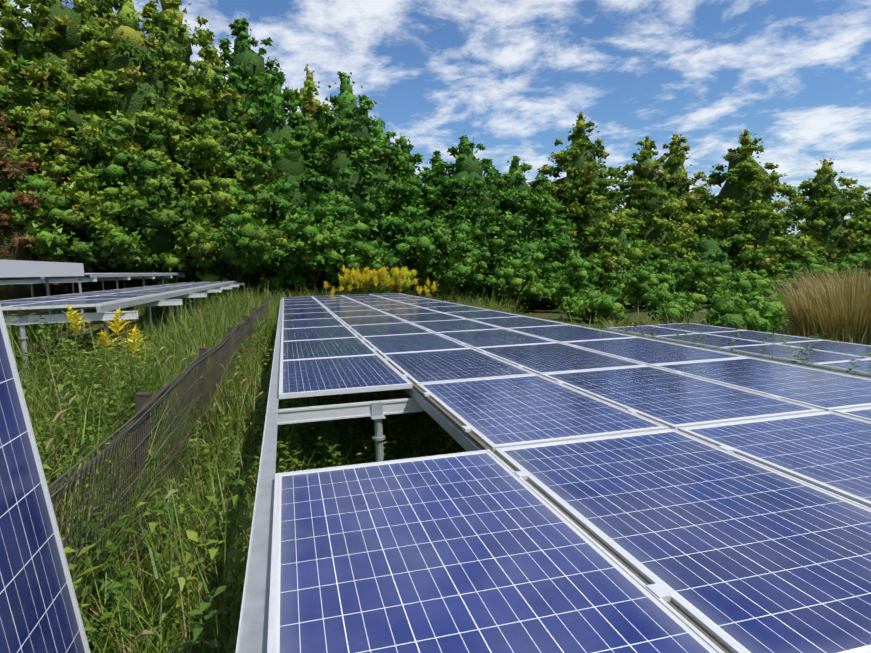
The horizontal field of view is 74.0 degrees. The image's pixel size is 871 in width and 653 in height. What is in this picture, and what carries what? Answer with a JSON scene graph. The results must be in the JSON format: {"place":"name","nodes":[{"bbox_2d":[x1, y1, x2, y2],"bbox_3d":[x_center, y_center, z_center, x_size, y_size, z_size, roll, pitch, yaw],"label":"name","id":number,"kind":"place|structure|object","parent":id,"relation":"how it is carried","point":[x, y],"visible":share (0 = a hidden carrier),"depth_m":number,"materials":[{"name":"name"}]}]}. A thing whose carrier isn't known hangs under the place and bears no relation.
{"place":"outdoors","nodes":[
{"label":"outdoors","id":0,"kind":"place"},
{"bbox_2d":[7,289,796,652],"bbox_3d":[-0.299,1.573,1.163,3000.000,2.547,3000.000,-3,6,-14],"label":"ground","id":1,"kind":"structure","parent":0,"point":[539,311],"depth_m":11.44,"materials":[{"name":"green plant"}]},
{"bbox_2d":[0,259,83,332],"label":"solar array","id":2,"kind":"object","parent":1,"relation":"on","point":[16,268],"visible":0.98,"depth_m":10.85,"materials":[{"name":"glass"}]},
{"bbox_2d":[0,305,90,652],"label":"spare panel","id":3,"kind":"object","parent":1,"relation":"on","point":[39,610],"visible":1,"depth_m":1.58,"materials":[{"name":"glass"}]},
{"bbox_2d":[0,273,184,333],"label":"solar array","id":4,"kind":"object","parent":1,"relation":"on","point":[90,277],"visible":0.6,"depth_m":15.49,"materials":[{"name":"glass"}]},
{"bbox_2d":[0,280,244,379],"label":"solar array","id":5,"kind":"object","parent":1,"relation":"on","point":[104,302],"visible":0.83,"depth_m":8.83,"materials":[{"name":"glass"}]},
{"bbox_2d":[48,298,268,646],"bbox_3d":[-2.483,0.733,6.763,0.276,1.382,18.059,-3,6,-13],"label":"fence","id":6,"kind":"object","parent":1,"relation":"on","point":[140,421],"visible":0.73,"depth_m":3.27,"materials":[{"name":"brown paint"}]},
{"bbox_2d":[1,286,319,652],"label":"grass strip","id":7,"kind":"object","parent":1,"relation":"on","point":[252,367],"depth_m":3.86,"materials":[{"name":"green plant"}]},
{"bbox_2d":[59,265,439,390],"bbox_3d":[-3.283,-0.464,14.962,3.985,2.369,17.772,-1,6,11],"label":"goldenrod","id":8,"kind":"object","parent":1,"relation":"on","point":[373,278],"visible":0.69,"depth_m":21.28,"materials":[{"name":"yellow plant"}]},
{"bbox_2d":[266,389,466,472],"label":"grass","id":9,"kind":"structure","parent":1,"relation":"on","point":[368,420],"depth_m":5.54,"materials":[{"name":"green plant"}]},
{"bbox_2d":[0,0,870,333],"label":"trees","id":10,"kind":"object","parent":1,"relation":"on","point":[234,168],"depth_m":28.86,"materials":[{"name":"green plant"}]},
{"bbox_2d":[3,285,870,652],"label":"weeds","id":11,"kind":"object","parent":1,"relation":"on","point":[215,551],"visible":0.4,"depth_m":3.86,"materials":[{"name":"green plant"}]},
{"bbox_2d":[95,281,869,368],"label":"grass field","id":12,"kind":"structure","parent":1,"relation":"on","point":[156,309],"depth_m":20.15,"materials":[{"name":"green plant"}]},
{"bbox_2d":[235,293,870,652],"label":"solar array","id":13,"kind":"object","parent":1,"relation":"on","point":[592,490],"visible":1,"depth_m":2.16,"materials":[{"name":"glass"}]},
{"bbox_2d":[602,323,870,377],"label":"solar array","id":14,"kind":"object","parent":1,"relation":"on","point":[837,356],"visible":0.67,"depth_m":9.21,"materials":[{"name":"glass"}]},
{"bbox_2d":[751,260,870,344],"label":"ornamental grass","id":15,"kind":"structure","parent":1,"relation":"on","point":[827,306],"depth_m":17.50,"materials":[{"name":"beige plant"}]},
{"bbox_2d":[0,0,870,236],"label":"sky","id":16,"kind":"structure","parent":0,"point":[515,76],"materials":[{"name":"blue"}]}
]}

